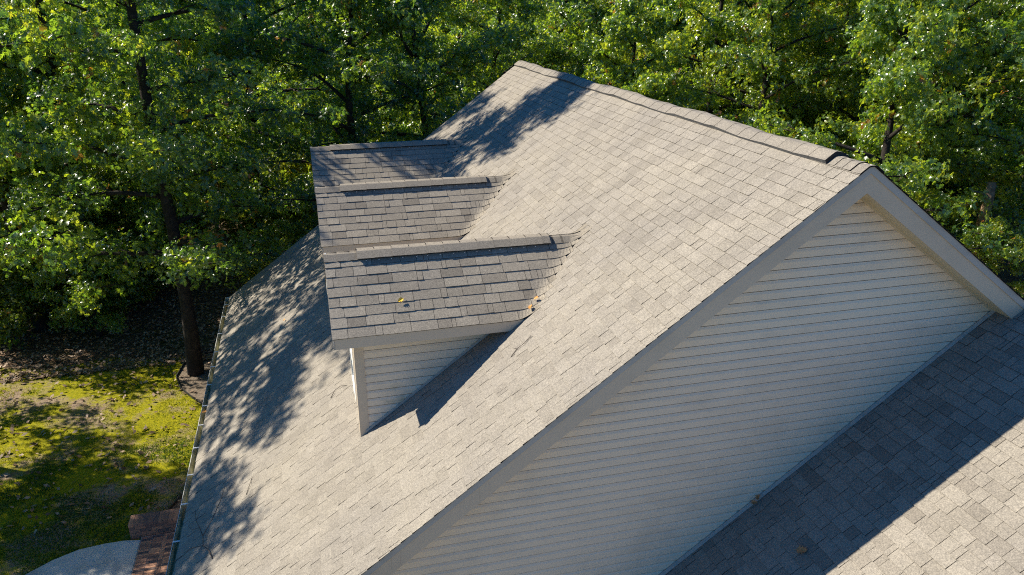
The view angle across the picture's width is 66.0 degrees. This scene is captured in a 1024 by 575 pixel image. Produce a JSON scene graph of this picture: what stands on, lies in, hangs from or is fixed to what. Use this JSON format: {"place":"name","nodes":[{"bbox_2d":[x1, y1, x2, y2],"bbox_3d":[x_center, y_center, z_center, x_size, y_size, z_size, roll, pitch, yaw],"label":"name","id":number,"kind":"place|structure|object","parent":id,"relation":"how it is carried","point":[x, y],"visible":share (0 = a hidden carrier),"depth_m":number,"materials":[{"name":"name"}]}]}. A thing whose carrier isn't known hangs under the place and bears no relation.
{"place":"outdoors","nodes":[
{"label":"outdoors","id":0,"kind":"place"},
{"bbox_2d":[26,540,139,574],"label":"path","id":1,"kind":"structure","parent":0,"point":[116,558],"depth_m":14.94,"materials":[{"name":"concrete"}]},
{"bbox_2d":[0,356,201,574],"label":"lawn","id":2,"kind":"structure","parent":0,"point":[64,483],"depth_m":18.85,"materials":[{"name":"plant"}]},
{"bbox_2d":[0,0,100,270],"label":"oak tree","id":3,"kind":"object","parent":2,"relation":"on","point":[13,137],"visible":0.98,"depth_m":16.57,"materials":[{"name":"green plant"}]},
{"bbox_2d":[128,508,179,539],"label":"brick wall","id":4,"kind":"structure","parent":2,"relation":"on","point":[152,523],"depth_m":15.68,"materials":[{"name":"brown brick"}]},
{"bbox_2d":[167,351,213,509],"bbox_3d":[-8.309,3.301,20.087,2.202,0.060,8.473,-1,20,-3],"label":"bed edging","id":5,"kind":"object","parent":2,"relation":"on","point":[200,402],"visible":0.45,"depth_m":21.23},
{"bbox_2d":[172,353,212,508],"bbox_3d":[-7.571,3.345,20.029,2.450,0.001,8.700,-5,21,-14],"label":"mulch bed","id":6,"kind":"object","parent":2,"relation":"on","point":[189,384],"visible":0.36,"depth_m":21.93,"materials":[{"name":"brown wood"}]},
{"bbox_2d":[0,0,310,376],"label":"oak tree","id":7,"kind":"object","parent":6,"relation":"on","point":[102,50],"visible":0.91,"depth_m":19.05,"materials":[{"name":"green plant"}]},
{"bbox_2d":[131,532,174,574],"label":"brick paving","id":8,"kind":"structure","parent":0,"point":[153,554],"depth_m":15.08,"materials":[{"name":"brown brick"}]},
{"bbox_2d":[0,77,1023,369],"bbox_3d":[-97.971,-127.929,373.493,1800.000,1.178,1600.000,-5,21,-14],"label":"ground","id":9,"kind":"structure","parent":0,"point":[148,313],"depth_m":25.39,"materials":[{"name":"brown soil"}]},
{"bbox_2d":[0,1,27,28],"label":"oak tree","id":10,"kind":"object","parent":9,"relation":"on","point":[20,5],"depth_m":48.25,"materials":[{"name":"green plant"}]},
{"bbox_2d":[0,2,60,31],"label":"oak tree","id":11,"kind":"object","parent":9,"relation":"on","point":[25,17],"visible":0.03,"depth_m":38.28,"materials":[{"name":"green plant"}]},
{"bbox_2d":[0,227,82,350],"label":"sapling","id":12,"kind":"object","parent":9,"relation":"on","point":[9,305],"visible":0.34,"depth_m":23.98,"materials":[{"name":"green plant"}]},
{"bbox_2d":[2,58,113,173],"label":"oak tree","id":13,"kind":"object","parent":9,"relation":"on","point":[21,79],"visible":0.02,"depth_m":29.81,"materials":[{"name":"green plant"}]},
{"bbox_2d":[36,0,91,67],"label":"oak tree","id":14,"kind":"object","parent":9,"relation":"on","point":[78,3],"visible":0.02,"depth_m":43.58,"materials":[{"name":"green plant"}]},
{"bbox_2d":[9,121,131,285],"bbox_3d":[-15.613,-2.621,27.457,4.662,6.283,4.737,2,21,6],"label":"young oak","id":15,"kind":"object","parent":9,"relation":"on","point":[105,211],"visible":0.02,"depth_m":27.50,"materials":[{"name":"green plant"}]},
{"bbox_2d":[0,0,148,331],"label":"oak tree","id":16,"kind":"object","parent":9,"relation":"on","point":[81,294],"visible":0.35,"depth_m":23.27,"materials":[{"name":"green plant"}]},
{"bbox_2d":[22,223,138,336],"bbox_3d":[-13.190,-0.233,24.459,3.150,3.796,3.385,2,21,6],"label":"young oak","id":17,"kind":"object","parent":9,"relation":"on","point":[97,318],"visible":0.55,"depth_m":24.11,"materials":[{"name":"green plant"}]},
{"bbox_2d":[0,4,164,309],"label":"oak tree","id":18,"kind":"object","parent":9,"relation":"on","point":[14,174],"visible":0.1,"depth_m":23.55,"materials":[{"name":"green plant"}]},
{"bbox_2d":[10,65,206,235],"bbox_3d":[-15.821,-4.892,31.009,8.639,8.230,8.087,12,22,25],"label":"oak tree","id":19,"kind":"object","parent":9,"relation":"on","point":[189,221],"depth_m":30.43,"materials":[{"name":"green plant"}]},
{"bbox_2d":[81,186,149,230],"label":"sapling","id":20,"kind":"object","parent":9,"relation":"on","point":[110,216],"visible":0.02,"depth_m":28.69,"materials":[{"name":"green plant"}]},
{"bbox_2d":[0,0,233,323],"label":"oak tree","id":21,"kind":"object","parent":9,"relation":"on","point":[41,8],"visible":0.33,"depth_m":22.95,"materials":[{"name":"green plant"}]},
{"bbox_2d":[0,208,254,532],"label":"leaf litter","id":22,"kind":"object","parent":9,"relation":"on","point":[77,371],"visible":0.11,"depth_m":23.40,"materials":[{"name":"brown plant"}]},
{"bbox_2d":[47,148,209,308],"bbox_3d":[-13.145,-2.063,26.869,4.998,5.604,4.650,-18,27,-40],"label":"young oak","id":23,"kind":"object","parent":9,"relation":"on","point":[126,210],"visible":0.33,"depth_m":26.16,"materials":[{"name":"green plant"}]},
{"bbox_2d":[98,232,169,303],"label":"sapling","id":24,"kind":"object","parent":9,"relation":"on","point":[142,296],"visible":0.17,"depth_m":26.94,"materials":[{"name":"green plant"}]},
{"bbox_2d":[93,147,193,230],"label":"young oak","id":25,"kind":"object","parent":9,"relation":"on","point":[162,210],"visible":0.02,"depth_m":31.68,"materials":[{"name":"green plant"}]},
{"bbox_2d":[95,211,192,290],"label":"sapling","id":26,"kind":"object","parent":9,"relation":"on","point":[150,232],"visible":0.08,"depth_m":28.78,"materials":[{"name":"green plant"}]},
{"bbox_2d":[81,2,206,168],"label":"oak tree","id":27,"kind":"object","parent":9,"relation":"on","point":[181,67],"visible":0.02,"depth_m":44.66,"materials":[{"name":"green plant"}]},
{"bbox_2d":[5,0,285,213],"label":"oak tree","id":28,"kind":"object","parent":9,"relation":"on","point":[109,19],"visible":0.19,"depth_m":26.14,"materials":[{"name":"green plant"}]},
{"bbox_2d":[111,53,211,160],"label":"oak tree","id":29,"kind":"object","parent":9,"relation":"on","point":[170,109],"visible":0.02,"depth_m":38.52,"materials":[{"name":"green plant"}]},
{"bbox_2d":[140,177,207,231],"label":"sapling","id":30,"kind":"object","parent":9,"relation":"on","point":[178,200],"visible":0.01,"depth_m":33.75,"materials":[{"name":"green plant"}]},
{"bbox_2d":[154,1,243,120],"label":"oak tree","id":31,"kind":"object","parent":9,"relation":"on","point":[184,57],"visible":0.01,"depth_m":48.07,"materials":[{"name":"green plant"}]},
{"bbox_2d":[180,67,238,151],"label":"sapling","id":32,"kind":"object","parent":9,"relation":"on","point":[217,91],"visible":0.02,"depth_m":45.59,"materials":[{"name":"green plant"}]},
{"bbox_2d":[164,164,265,244],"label":"sapling","id":33,"kind":"object","parent":9,"relation":"on","point":[233,228],"visible":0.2,"depth_m":32.45,"materials":[{"name":"green plant"}]},
{"bbox_2d":[213,142,236,198],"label":"sapling","id":34,"kind":"object","parent":9,"relation":"on","point":[226,149],"visible":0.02,"depth_m":37.18,"materials":[{"name":"green plant"}]},
{"bbox_2d":[169,0,306,147],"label":"oak tree","id":35,"kind":"object","parent":9,"relation":"on","point":[300,52],"visible":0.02,"depth_m":43.65,"materials":[{"name":"green plant"}]},
{"bbox_2d":[232,184,270,243],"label":"sapling","id":36,"kind":"object","parent":9,"relation":"on","point":[250,219],"visible":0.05,"depth_m":33.04,"materials":[{"name":"green plant"}]},
{"bbox_2d":[233,237,275,290],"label":"sapling","id":37,"kind":"object","parent":9,"relation":"on","point":[251,275],"visible":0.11,"depth_m":27.59,"materials":[{"name":"green plant"}]},
{"bbox_2d":[143,0,381,246],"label":"oak tree","id":38,"kind":"object","parent":9,"relation":"on","point":[300,9],"visible":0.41,"depth_m":28.66,"materials":[{"name":"green plant"}]},
{"bbox_2d":[205,0,336,125],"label":"oak tree","id":39,"kind":"object","parent":9,"relation":"on","point":[266,48],"visible":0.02,"depth_m":45.97,"materials":[{"name":"green plant"}]},
{"bbox_2d":[248,219,303,265],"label":"young oak","id":40,"kind":"object","parent":9,"relation":"on","point":[287,235],"visible":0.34,"depth_m":26.59,"materials":[{"name":"green plant"}]},
{"bbox_2d":[245,110,306,173],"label":"sapling","id":41,"kind":"object","parent":9,"relation":"on","point":[288,128],"visible":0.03,"depth_m":36.85,"materials":[{"name":"green plant"}]},
{"bbox_2d":[245,139,311,233],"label":"sapling","id":42,"kind":"object","parent":9,"relation":"on","point":[305,167],"visible":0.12,"depth_m":33.84,"materials":[{"name":"green plant"}]},
{"bbox_2d":[247,176,316,244],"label":"sapling","id":43,"kind":"object","parent":9,"relation":"on","point":[271,217],"visible":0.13,"depth_m":30.34,"materials":[{"name":"green plant"}]},
{"bbox_2d":[221,53,343,148],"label":"oak tree","id":44,"kind":"object","parent":9,"relation":"on","point":[287,86],"visible":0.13,"depth_m":39.40,"materials":[{"name":"green plant"}]},
{"bbox_2d":[223,0,371,139],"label":"oak tree","id":45,"kind":"object","parent":9,"relation":"on","point":[314,25],"visible":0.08,"depth_m":43.83,"materials":[{"name":"green plant"}]},
{"bbox_2d":[302,170,313,216],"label":"sapling","id":46,"kind":"object","parent":9,"relation":"on","point":[309,174],"visible":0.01,"depth_m":33.05,"materials":[{"name":"green plant"}]},
{"bbox_2d":[269,6,354,109],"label":"oak tree","id":47,"kind":"object","parent":9,"relation":"on","point":[309,43],"visible":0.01,"depth_m":46.52,"materials":[{"name":"green plant"}]},
{"bbox_2d":[290,70,376,142],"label":"oak tree","id":48,"kind":"object","parent":9,"relation":"on","point":[331,97],"visible":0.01,"depth_m":42.29,"materials":[{"name":"green plant"}]},
{"bbox_2d":[207,0,470,247],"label":"oak tree","id":49,"kind":"object","parent":9,"relation":"on","point":[340,15],"visible":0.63,"depth_m":26.01,"materials":[{"name":"green plant"}]},
{"bbox_2d":[296,8,398,123],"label":"oak tree","id":50,"kind":"object","parent":9,"relation":"on","point":[368,59],"visible":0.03,"depth_m":45.36,"materials":[{"name":"green plant"}]},
{"bbox_2d":[331,92,419,144],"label":"oak tree","id":51,"kind":"object","parent":9,"relation":"on","point":[378,109],"visible":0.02,"depth_m":35.12,"materials":[{"name":"green plant"}]},
{"bbox_2d":[355,102,414,141],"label":"oak tree","id":52,"kind":"object","parent":9,"relation":"on","point":[384,118],"visible":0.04,"depth_m":33.88,"materials":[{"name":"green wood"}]},
{"bbox_2d":[328,13,466,140],"bbox_3d":[-5.318,-9.945,40.273,9.008,10.871,8.824,-5,21,-11],"label":"oak tree","id":53,"kind":"object","parent":9,"relation":"on","point":[439,23],"visible":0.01,"depth_m":39.10,"materials":[{"name":"green plant"}]},
{"bbox_2d":[306,0,523,141],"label":"oak tree","id":54,"kind":"object","parent":9,"relation":"on","point":[408,40],"visible":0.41,"depth_m":26.76,"materials":[{"name":"green plant"}]},
{"bbox_2d":[380,0,516,124],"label":"oak tree","id":55,"kind":"object","parent":9,"relation":"on","point":[477,7],"visible":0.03,"depth_m":37.69,"materials":[{"name":"green plant"}]},
{"bbox_2d":[393,13,533,126],"bbox_3d":[-1.970,-7.135,34.795,7.980,9.640,7.110,0,20,1],"label":"oak tree","id":56,"kind":"object","parent":9,"relation":"on","point":[457,31],"visible":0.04,"depth_m":33.58,"materials":[{"name":"green plant"}]},
{"bbox_2d":[379,0,585,133],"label":"oak tree","id":57,"kind":"object","parent":9,"relation":"on","point":[482,68],"visible":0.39,"depth_m":29.45,"materials":[{"name":"green plant"}]},
{"bbox_2d":[465,16,604,93],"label":"oak tree","id":58,"kind":"object","parent":9,"relation":"on","point":[557,58],"visible":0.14,"depth_m":33.62,"materials":[{"name":"green plant"}]},
{"bbox_2d":[490,0,602,72],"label":"oak tree","id":59,"kind":"object","parent":9,"relation":"on","point":[569,4],"visible":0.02,"depth_m":41.24,"materials":[{"name":"green plant"}]},
{"bbox_2d":[526,2,602,63],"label":"oak tree","id":60,"kind":"object","parent":9,"relation":"on","point":[580,32],"visible":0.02,"depth_m":42.50,"materials":[{"name":"green plant"}]},
{"bbox_2d":[466,0,670,71],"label":"oak tree","id":61,"kind":"object","parent":9,"relation":"on","point":[562,12],"visible":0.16,"depth_m":35.11,"materials":[{"name":"green plant"}]},
{"bbox_2d":[554,0,700,76],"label":"oak tree","id":62,"kind":"object","parent":9,"relation":"on","point":[646,1],"visible":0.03,"depth_m":37.96,"materials":[{"name":"green plant"}]},
{"bbox_2d":[559,0,705,98],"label":"oak tree","id":63,"kind":"object","parent":9,"relation":"on","point":[599,14],"visible":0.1,"depth_m":35.42,"materials":[{"name":"green plant"}]},
{"bbox_2d":[573,0,720,108],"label":"oak tree","id":64,"kind":"object","parent":9,"relation":"on","point":[629,22],"visible":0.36,"depth_m":28.68,"materials":[{"name":"green plant"}]},
{"bbox_2d":[648,0,742,114],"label":"oak tree","id":65,"kind":"object","parent":9,"relation":"on","point":[678,23],"visible":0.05,"depth_m":38.72,"materials":[{"name":"green plant"}]},
{"bbox_2d":[629,0,825,120],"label":"oak tree","id":66,"kind":"object","parent":9,"relation":"on","point":[689,5],"visible":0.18,"depth_m":31.98,"materials":[{"name":"green plant"}]},
{"bbox_2d":[674,0,812,122],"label":"oak tree","id":67,"kind":"object","parent":9,"relation":"on","point":[748,5],"visible":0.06,"depth_m":37.30,"materials":[{"name":"green plant"}]},
{"bbox_2d":[690,0,800,96],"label":"oak tree","id":68,"kind":"object","parent":9,"relation":"on","point":[734,71],"visible":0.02,"depth_m":46.20,"materials":[{"name":"green plant"}]},
{"bbox_2d":[664,0,866,139],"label":"oak tree","id":69,"kind":"object","parent":9,"relation":"on","point":[808,23],"visible":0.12,"depth_m":34.05,"materials":[{"name":"green plant"}]},
{"bbox_2d":[648,0,887,154],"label":"oak tree","id":70,"kind":"object","parent":9,"relation":"on","point":[736,53],"visible":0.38,"depth_m":29.36,"materials":[{"name":"green plant"}]},
{"bbox_2d":[724,14,837,126],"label":"oak tree","id":71,"kind":"object","parent":9,"relation":"on","point":[787,79],"depth_m":43.06,"materials":[{"name":"green plant"}]},
{"bbox_2d":[723,0,873,151],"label":"oak tree","id":72,"kind":"object","parent":9,"relation":"on","point":[797,50],"visible":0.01,"depth_m":38.48,"materials":[{"name":"green plant"}]},
{"bbox_2d":[792,3,859,143],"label":"oak tree","id":73,"kind":"object","parent":9,"relation":"on","point":[839,45],"depth_m":40.55,"materials":[{"name":"green plant"}]},
{"bbox_2d":[784,0,914,147],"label":"oak tree","id":74,"kind":"object","parent":9,"relation":"on","point":[814,116],"visible":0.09,"depth_m":35.37,"materials":[{"name":"green plant"}]},
{"bbox_2d":[768,16,942,222],"bbox_3d":[13.980,-6.475,32.375,6.785,10.060,6.663,-2,21,-5],"label":"oak tree","id":75,"kind":"object","parent":9,"relation":"on","point":[817,52],"visible":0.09,"depth_m":31.60,"materials":[{"name":"green plant"}]},
{"bbox_2d":[746,0,1006,225],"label":"oak tree","id":76,"kind":"object","parent":9,"relation":"on","point":[903,79],"visible":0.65,"depth_m":23.89,"materials":[{"name":"green plant"}]},
{"bbox_2d":[785,0,1023,237],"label":"oak tree","id":77,"kind":"object","parent":9,"relation":"on","point":[829,90],"visible":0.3,"depth_m":27.31,"materials":[{"name":"green plant"}]},
{"bbox_2d":[825,1,994,185],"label":"oak tree","id":78,"kind":"object","parent":9,"relation":"on","point":[905,101],"visible":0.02,"depth_m":34.91,"materials":[{"name":"green plant"}]},
{"bbox_2d":[815,0,1023,244],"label":"oak tree","id":79,"kind":"object","parent":9,"relation":"on","point":[1004,3],"visible":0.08,"depth_m":31.68,"materials":[{"name":"green plant"}]},
{"bbox_2d":[885,3,1020,203],"bbox_3d":[21.142,-11.389,37.840,7.513,15.380,9.118,11,23,28],"label":"oak tree","id":80,"kind":"object","parent":9,"relation":"on","point":[974,98],"visible":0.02,"depth_m":37.57,"materials":[{"name":"green plant"}]},
{"bbox_2d":[912,0,1023,227],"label":"oak tree","id":81,"kind":"object","parent":9,"relation":"on","point":[956,192],"visible":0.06,"depth_m":33.53,"materials":[{"name":"green plant"}]},
{"bbox_2d":[919,2,1023,266],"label":"oak tree","id":82,"kind":"object","parent":9,"relation":"on","point":[1017,46],"visible":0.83,"depth_m":24.59,"materials":[{"name":"green plant"}]},
{"bbox_2d":[942,2,1023,217],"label":"oak tree","id":83,"kind":"object","parent":9,"relation":"on","point":[959,85],"visible":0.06,"depth_m":35.20,"materials":[{"name":"green plant"}]},
{"bbox_2d":[973,182,995,256],"bbox_3d":[14.754,-1.117,25.452,0.956,4.613,0.420,-5,21,-14],"label":"dead trunk","id":84,"kind":"object","parent":9,"relation":"on","point":[991,188],"visible":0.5,"depth_m":24.80,"materials":[{"name":"brown plant"}]},
{"bbox_2d":[957,10,1023,221],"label":"oak tree","id":85,"kind":"object","parent":9,"relation":"on","point":[1014,203],"visible":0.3,"depth_m":28.25,"materials":[{"name":"green plant"}]},
{"bbox_2d":[960,3,1023,216],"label":"oak tree","id":86,"kind":"object","parent":9,"relation":"on","point":[997,60],"visible":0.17,"depth_m":31.07,"materials":[{"name":"green plant"}]},
{"bbox_2d":[960,215,1023,296],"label":"young oak","id":87,"kind":"object","parent":9,"relation":"on","point":[998,224],"visible":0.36,"depth_m":23.98,"materials":[{"name":"green plant"}]},
{"bbox_2d":[166,60,1023,574],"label":"house","id":88,"kind":"structure","parent":0,"point":[720,322],"depth_m":9.04,"materials":[{"name":"grey"}]},
{"bbox_2d":[173,483,224,561],"bbox_3d":[-4.297,3.367,10.795,0.668,0.529,1.623,-5,21,-14],"label":"twig","id":89,"kind":"object","parent":88,"relation":"on","point":[205,530],"visible":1,"depth_m":10.73,"materials":[{"name":"brown wood"}]},
{"bbox_2d":[794,546,806,553],"bbox_3d":[3.099,2.812,8.461,0.089,0.071,0.122,-5,21,-14],"label":"fallen leaf","id":90,"kind":"object","parent":88,"relation":"on","point":[801,549],"visible":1,"depth_m":8.46,"materials":[{"name":"brown plant"}]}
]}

